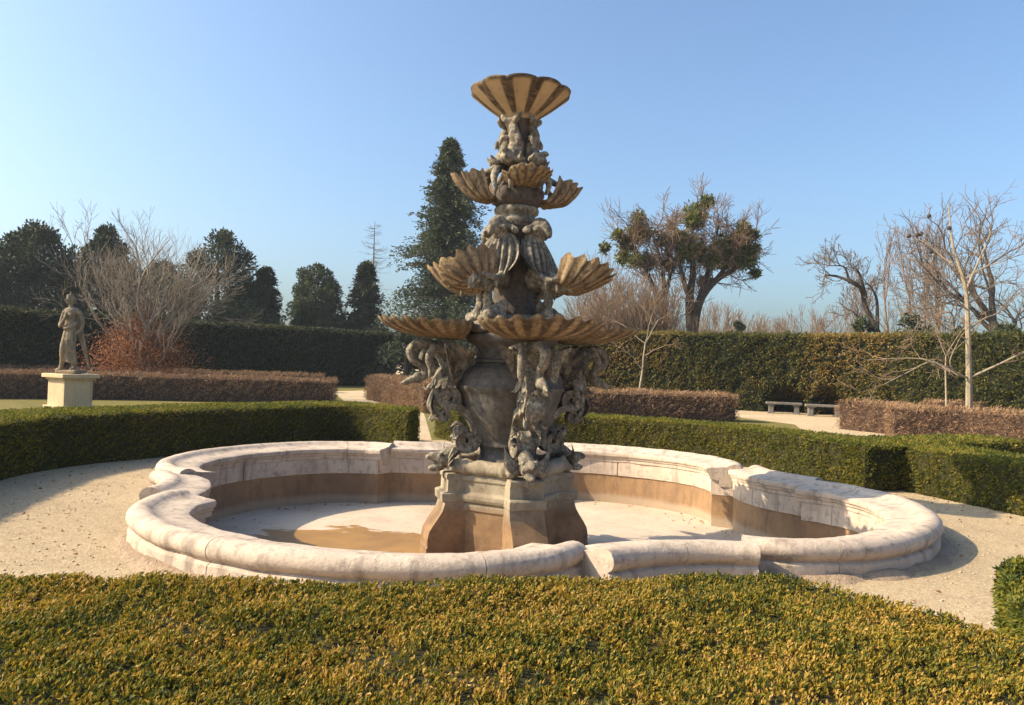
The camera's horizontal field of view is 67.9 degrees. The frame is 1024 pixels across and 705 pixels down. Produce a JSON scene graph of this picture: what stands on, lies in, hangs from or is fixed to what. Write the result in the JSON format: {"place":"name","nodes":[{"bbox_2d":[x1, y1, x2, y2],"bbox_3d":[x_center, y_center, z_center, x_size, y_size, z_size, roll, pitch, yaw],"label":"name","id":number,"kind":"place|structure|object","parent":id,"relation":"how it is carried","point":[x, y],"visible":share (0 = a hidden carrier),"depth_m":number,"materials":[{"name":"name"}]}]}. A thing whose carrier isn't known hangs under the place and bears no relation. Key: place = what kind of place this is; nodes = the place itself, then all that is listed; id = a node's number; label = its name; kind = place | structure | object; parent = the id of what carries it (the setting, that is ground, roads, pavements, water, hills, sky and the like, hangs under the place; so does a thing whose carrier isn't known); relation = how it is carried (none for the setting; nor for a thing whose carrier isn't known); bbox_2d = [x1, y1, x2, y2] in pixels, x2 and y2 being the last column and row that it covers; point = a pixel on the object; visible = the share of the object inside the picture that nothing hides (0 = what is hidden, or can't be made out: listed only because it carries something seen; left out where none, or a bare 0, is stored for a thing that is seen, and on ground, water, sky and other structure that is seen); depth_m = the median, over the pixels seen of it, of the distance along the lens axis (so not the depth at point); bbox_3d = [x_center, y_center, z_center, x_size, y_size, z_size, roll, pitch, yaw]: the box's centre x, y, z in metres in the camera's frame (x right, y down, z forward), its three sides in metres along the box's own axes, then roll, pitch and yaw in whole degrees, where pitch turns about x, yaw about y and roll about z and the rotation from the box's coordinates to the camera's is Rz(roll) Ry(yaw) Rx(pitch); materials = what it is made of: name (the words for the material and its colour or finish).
{"place":"outdoors","nodes":[
{"label":"outdoors","id":0,"kind":"place"},
{"bbox_2d":[335,390,431,440],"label":"path","id":1,"kind":"structure","parent":0,"point":[424,433],"depth_m":28.60,"materials":[{"name":"beige gravel"}]},
{"bbox_2d":[0,386,799,439],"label":"lawn","id":2,"kind":"structure","parent":0,"point":[13,404],"depth_m":23.10,"materials":[{"name":"green plant"}]},
{"bbox_2d":[0,258,30,307],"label":"evergreen tree","id":3,"kind":"object","parent":2,"relation":"on","point":[2,296],"visible":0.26,"depth_m":44.07,"materials":[{"name":"green plant"}]},
{"bbox_2d":[0,218,98,311],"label":"evergreen tree","id":4,"kind":"object","parent":2,"relation":"on","point":[19,249],"visible":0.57,"depth_m":45.01,"materials":[{"name":"green plant"}]},
{"bbox_2d":[41,373,99,407],"bbox_3d":[-10.800,1.021,18.581,0.920,1.008,0.920,1,-1,30],"label":"statue pedestal","id":5,"kind":"object","parent":2,"relation":"on","point":[65,390],"visible":0.72,"depth_m":18.32,"materials":[{"name":"beige stone"}]},
{"bbox_2d":[55,292,89,373],"bbox_3d":[-10.790,-0.487,18.609,0.845,2.026,0.471,-2,-1,6],"label":"statue","id":6,"kind":"object","parent":5,"relation":"on","point":[72,317],"visible":0.99,"depth_m":18.53,"materials":[{"name":"stone"}]},
{"bbox_2d":[50,198,98,257],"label":"bare tree","id":7,"kind":"object","parent":2,"relation":"on","point":[75,225],"visible":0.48,"depth_m":54.30,"materials":[{"name":"grey plant"}]},
{"bbox_2d":[44,221,147,314],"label":"evergreen tree","id":8,"kind":"object","parent":2,"relation":"on","point":[101,235],"visible":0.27,"depth_m":48.91,"materials":[{"name":"green plant"}]},
{"bbox_2d":[111,206,170,311],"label":"bare tree","id":9,"kind":"object","parent":2,"relation":"on","point":[119,221],"visible":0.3,"depth_m":55.18,"materials":[{"name":"brown plant"}]},
{"bbox_2d":[19,214,263,377],"bbox_3d":[-12.942,-1.843,27.576,8.210,6.832,6.210,2,-1,0],"label":"bare shrub","id":10,"kind":"object","parent":2,"relation":"on","point":[143,357],"visible":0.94,"depth_m":27.13,"materials":[{"name":"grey plant"}]},
{"bbox_2d":[134,258,184,316],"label":"evergreen tree","id":11,"kind":"object","parent":2,"relation":"on","point":[159,263],"visible":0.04,"depth_m":53.31,"materials":[{"name":"green plant"}]},
{"bbox_2d":[0,363,325,381],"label":"twig hedge","id":12,"kind":"object","parent":2,"relation":"on","point":[305,373],"visible":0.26,"depth_m":33.63,"materials":[{"name":"brown plant"}]},
{"bbox_2d":[0,366,339,401],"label":"twig hedge","id":13,"kind":"object","parent":2,"relation":"on","point":[22,384],"visible":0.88,"depth_m":25.04,"materials":[{"name":"brown plant"}]},
{"bbox_2d":[0,304,397,385],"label":"tall hedge","id":14,"kind":"object","parent":2,"relation":"on","point":[344,355],"visible":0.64,"depth_m":39.52,"materials":[{"name":"green plant"}]},
{"bbox_2d":[148,226,279,323],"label":"evergreen tree","id":15,"kind":"object","parent":2,"relation":"on","point":[237,307],"visible":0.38,"depth_m":49.26,"materials":[{"name":"green plant"}]},
{"bbox_2d":[248,265,294,325],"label":"conifer tree","id":16,"kind":"object","parent":2,"relation":"on","point":[267,273],"visible":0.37,"depth_m":51.74,"materials":[{"name":"green plant"}]},
{"bbox_2d":[285,262,349,330],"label":"evergreen tree","id":17,"kind":"object","parent":2,"relation":"on","point":[319,307],"visible":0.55,"depth_m":54.03,"materials":[{"name":"green plant"}]},
{"bbox_2d":[347,224,391,297],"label":"conifer tree","id":18,"kind":"object","parent":2,"relation":"on","point":[373,247],"visible":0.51,"depth_m":58.12,"materials":[{"name":"grey plant"}]},
{"bbox_2d":[340,260,400,360],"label":"conifer tree","id":19,"kind":"object","parent":2,"relation":"on","point":[365,289],"visible":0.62,"depth_m":55.54,"materials":[{"name":"green plant"}]},
{"bbox_2d":[362,373,431,412],"bbox_3d":[-3.802,1.380,26.846,1.399,1.299,7.894,2,-1,-25],"label":"twig hedge","id":20,"kind":"object","parent":2,"relation":"on","point":[385,388],"visible":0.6,"depth_m":26.52,"materials":[{"name":"brown plant"}]},
{"bbox_2d":[362,332,439,378],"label":"evergreen bush","id":21,"kind":"object","parent":2,"relation":"on","point":[403,341],"visible":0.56,"depth_m":43.55,"materials":[{"name":"green plant"}]},
{"bbox_2d":[368,136,492,375],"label":"conifer tree","id":22,"kind":"object","parent":2,"relation":"on","point":[445,234],"visible":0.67,"depth_m":47.21,"materials":[{"name":"green plant"}]},
{"bbox_2d":[415,308,475,387],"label":"evergreen bush","id":23,"kind":"object","parent":2,"relation":"on","point":[466,343],"visible":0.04,"depth_m":43.56,"materials":[{"name":"green plant"}]},
{"bbox_2d":[562,308,584,319],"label":"bare shrub","id":24,"kind":"object","parent":2,"relation":"on","point":[570,314],"visible":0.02,"depth_m":40.50,"materials":[{"name":"brown plant"}]},
{"bbox_2d":[420,381,739,421],"bbox_3d":[2.213,1.572,24.214,10.274,1.177,1.565,2,-1,-6],"label":"twig hedge","id":25,"kind":"object","parent":2,"relation":"on","point":[701,405],"visible":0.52,"depth_m":24.08,"materials":[{"name":"brown plant"}]},
{"bbox_2d":[604,297,684,391],"bbox_3d":[5.043,0.046,29.477,3.043,4.366,2.215,2,-1,0],"label":"young tree","id":26,"kind":"object","parent":2,"relation":"on","point":[641,377],"visible":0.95,"depth_m":29.16,"materials":[{"name":"brown plant"}]},
{"bbox_2d":[0,362,1023,629],"bbox_3d":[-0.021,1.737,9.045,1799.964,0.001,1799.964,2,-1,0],"label":"ground","id":27,"kind":"structure","parent":0,"point":[102,520],"depth_m":7.10,"materials":[{"name":"beige gravel"}]},
{"bbox_2d":[0,400,420,479],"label":"box hedge","id":28,"kind":"object","parent":27,"relation":"on","point":[37,439],"visible":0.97,"depth_m":11.73,"materials":[{"name":"green plant"}]},
{"bbox_2d":[0,441,1022,623],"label":"pebbles","id":29,"kind":"object","parent":27,"relation":"on","point":[4,569],"visible":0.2,"depth_m":7.21,"materials":[{"name":"stone"}]},
{"bbox_2d":[0,568,1023,704],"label":"box hedge","id":30,"kind":"object","parent":27,"relation":"on","point":[689,638],"visible":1,"depth_m":2.77,"materials":[{"name":"green plant"}]},
{"bbox_2d":[109,441,958,588],"bbox_3d":[-0.027,1.910,9.042,8.492,0.945,7.817,2,-1,-17],"label":"fountain basin","id":31,"kind":"object","parent":27,"relation":"on","point":[189,503],"visible":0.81,"depth_m":9.16,"materials":[{"name":"stone"}]},
{"bbox_2d":[378,73,641,552],"bbox_3d":[0.008,-0.377,9.077,2.748,5.508,2.748,2,-1,28],"label":"fountain","id":32,"kind":"object","parent":31,"relation":"on","point":[518,381],"visible":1,"depth_m":8.68,"materials":[{"name":"stone"}]},
{"bbox_2d":[3,456,1022,601],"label":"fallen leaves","id":33,"kind":"object","parent":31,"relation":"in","point":[939,591],"visible":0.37,"depth_m":9.80,"materials":[{"name":"brown plant"}]},
{"bbox_2d":[563,248,645,326],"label":"bare shrub","id":34,"kind":"object","parent":27,"relation":"on","point":[579,304],"visible":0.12,"depth_m":43.67,"materials":[{"name":"brown plant"}]},
{"bbox_2d":[564,280,652,328],"bbox_3d":[4.635,-0.634,38.254,6.536,5.987,4.574,3,-1,-41],"label":"bare shrub","id":35,"kind":"object","parent":27,"relation":"on","point":[598,316],"visible":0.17,"depth_m":37.29,"materials":[{"name":"brown plant"}]},
{"bbox_2d":[594,268,695,331],"bbox_3d":[6.715,-0.922,37.529,5.619,6.682,5.926,2,-1,0],"label":"bare shrub","id":36,"kind":"object","parent":27,"relation":"on","point":[660,311],"visible":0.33,"depth_m":36.99,"materials":[{"name":"brown plant"}]},
{"bbox_2d":[433,407,923,490],"bbox_3d":[2.473,1.570,13.929,9.241,0.742,2.689,1,-1,36],"label":"box hedge","id":37,"kind":"object","parent":27,"relation":"on","point":[781,449],"visible":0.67,"depth_m":13.07,"materials":[{"name":"green plant"}]},
{"bbox_2d":[598,172,780,331],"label":"mistletoe tree","id":38,"kind":"object","parent":27,"relation":"on","point":[735,250],"visible":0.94,"depth_m":41.70,"materials":[{"name":"green plant"}]},
{"bbox_2d":[686,315,715,332],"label":"bare shrub","id":39,"kind":"object","parent":27,"relation":"on","point":[699,324],"visible":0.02,"depth_m":39.47,"materials":[{"name":"brown plant"}]},
{"bbox_2d":[685,301,744,335],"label":"bare tree","id":40,"kind":"object","parent":27,"relation":"on","point":[715,321],"visible":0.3,"depth_m":65.90,"materials":[{"name":"brown plant"}]},
{"bbox_2d":[732,318,746,332],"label":"evergreen bush","id":41,"kind":"object","parent":27,"relation":"on","point":[738,325],"visible":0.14,"depth_m":47.94,"materials":[{"name":"green plant"}]},
{"bbox_2d":[718,310,771,332],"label":"bare tree","id":42,"kind":"object","parent":27,"relation":"on","point":[757,324],"visible":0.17,"depth_m":69.99,"materials":[{"name":"brown plant"}]},
{"bbox_2d":[744,317,791,333],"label":"bare tree","id":43,"kind":"object","parent":27,"relation":"on","point":[769,327],"visible":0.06,"depth_m":75.45,"materials":[{"name":"brown plant"}]},
{"bbox_2d":[766,401,802,414],"bbox_3d":[10.826,2.210,30.276,1.350,0.455,0.420,2,-1,14],"label":"stone bench","id":44,"kind":"object","parent":27,"relation":"on","point":[771,405],"visible":1,"depth_m":30.11,"materials":[{"name":"grey stone"}]},
{"bbox_2d":[553,327,1023,414],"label":"tall hedge","id":45,"kind":"object","parent":27,"relation":"on","point":[756,370],"visible":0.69,"depth_m":30.51,"materials":[{"name":"green plant"}]},
{"bbox_2d":[761,314,843,332],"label":"bare tree","id":46,"kind":"object","parent":27,"relation":"on","point":[783,328],"visible":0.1,"depth_m":71.98,"materials":[{"name":"brown plant"}]},
{"bbox_2d":[770,304,864,333],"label":"bare tree","id":47,"kind":"object","parent":27,"relation":"on","point":[822,325],"visible":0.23,"depth_m":68.30,"materials":[{"name":"brown plant"}]},
{"bbox_2d":[805,404,839,416],"bbox_3d":[12.007,2.236,29.276,1.350,0.455,0.420,2,-1,14],"label":"stone bench","id":48,"kind":"object","parent":27,"relation":"on","point":[810,407],"visible":0.77,"depth_m":29.18,"materials":[{"name":"grey stone"}]},
{"bbox_2d":[795,234,891,332],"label":"leaning tree","id":49,"kind":"object","parent":27,"relation":"on","point":[864,297],"visible":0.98,"depth_m":40.03,"materials":[{"name":"brown plant"}]},
{"bbox_2d":[840,274,876,333],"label":"bare tree","id":50,"kind":"object","parent":27,"relation":"on","point":[857,303],"visible":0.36,"depth_m":56.05,"materials":[{"name":"brown plant"}]},
{"bbox_2d":[850,314,877,335],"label":"evergreen bush","id":51,"kind":"object","parent":27,"relation":"on","point":[862,323],"visible":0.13,"depth_m":35.88,"materials":[{"name":"green plant"}]},
{"bbox_2d":[833,397,924,434],"bbox_3d":[10.627,1.859,21.972,1.403,1.145,2.717,2,-1,-23],"label":"twig hedge","id":52,"kind":"object","parent":27,"relation":"on","point":[867,416],"visible":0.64,"depth_m":22.07,"materials":[{"name":"brown plant"}]},
{"bbox_2d":[846,224,939,332],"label":"bare tree","id":53,"kind":"object","parent":27,"relation":"on","point":[886,321],"visible":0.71,"depth_m":51.97,"materials":[{"name":"brown plant"}]},
{"bbox_2d":[802,433,1023,484],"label":"box hedge","id":54,"kind":"object","parent":27,"relation":"on","point":[823,460],"visible":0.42,"depth_m":11.44,"materials":[{"name":"green plant"}]},
{"bbox_2d":[892,312,935,335],"bbox_3d":[18.056,0.479,33.993,2.443,4.741,2.871,2,-1,0],"label":"evergreen bush","id":55,"kind":"object","parent":27,"relation":"on","point":[912,323],"visible":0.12,"depth_m":33.82,"materials":[{"name":"green plant"}]},
{"bbox_2d":[901,233,953,332],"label":"bare tree","id":56,"kind":"object","parent":27,"relation":"on","point":[924,323],"visible":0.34,"depth_m":53.75,"materials":[{"name":"brown plant"}]},
{"bbox_2d":[835,180,1023,407],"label":"young tree","id":57,"kind":"object","parent":27,"relation":"on","point":[969,376],"visible":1,"depth_m":20.98,"materials":[{"name":"beige plant"}]},
{"bbox_2d":[901,220,957,335],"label":"bare tree","id":58,"kind":"object","parent":27,"relation":"on","point":[938,324],"visible":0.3,"depth_m":55.78,"materials":[{"name":"brown plant"}]},
{"bbox_2d":[877,189,1023,334],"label":"bare tree","id":59,"kind":"object","parent":27,"relation":"on","point":[959,297],"visible":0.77,"depth_m":35.24,"materials":[{"name":"brown plant"}]},
{"bbox_2d":[921,311,980,410],"bbox_3d":[14.072,0.562,24.502,2.007,3.811,0.924,2,-1,0],"label":"young tree","id":60,"kind":"object","parent":27,"relation":"on","point":[948,354],"visible":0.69,"depth_m":24.54,"materials":[{"name":"beige plant"}]},
{"bbox_2d":[883,401,1023,439],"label":"twig hedge","id":61,"kind":"object","parent":27,"relation":"on","point":[911,419],"visible":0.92,"depth_m":19.72,"materials":[{"name":"brown plant"}]},
{"bbox_2d":[919,398,987,412],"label":"twig hedge","id":62,"kind":"object","parent":27,"relation":"on","point":[958,403],"visible":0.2,"depth_m":25.96,"materials":[{"name":"brown plant"}]},
{"bbox_2d":[952,325,964,332],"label":"evergreen bush","id":63,"kind":"object","parent":27,"relation":"on","point":[957,329],"visible":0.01,"depth_m":31.75,"materials":[{"name":"green plant"}]},
{"bbox_2d":[901,443,1023,515],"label":"box hedge","id":64,"kind":"object","parent":27,"relation":"on","point":[982,477],"visible":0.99,"depth_m":9.87,"materials":[{"name":"green plant"}]},
{"bbox_2d":[991,320,1019,331],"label":"evergreen bush","id":65,"kind":"object","parent":27,"relation":"on","point":[1007,326],"visible":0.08,"depth_m":31.00,"materials":[{"name":"green plant"}]},
{"bbox_2d":[989,554,1023,642],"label":"box hedge","id":66,"kind":"object","parent":27,"relation":"on","point":[1008,596],"visible":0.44,"depth_m":3.77,"materials":[{"name":"green plant"}]},
{"bbox_2d":[0,0,1023,359],"label":"sky","id":67,"kind":"structure","parent":0,"point":[296,128],"materials":[{"name":"blue"}]}
]}

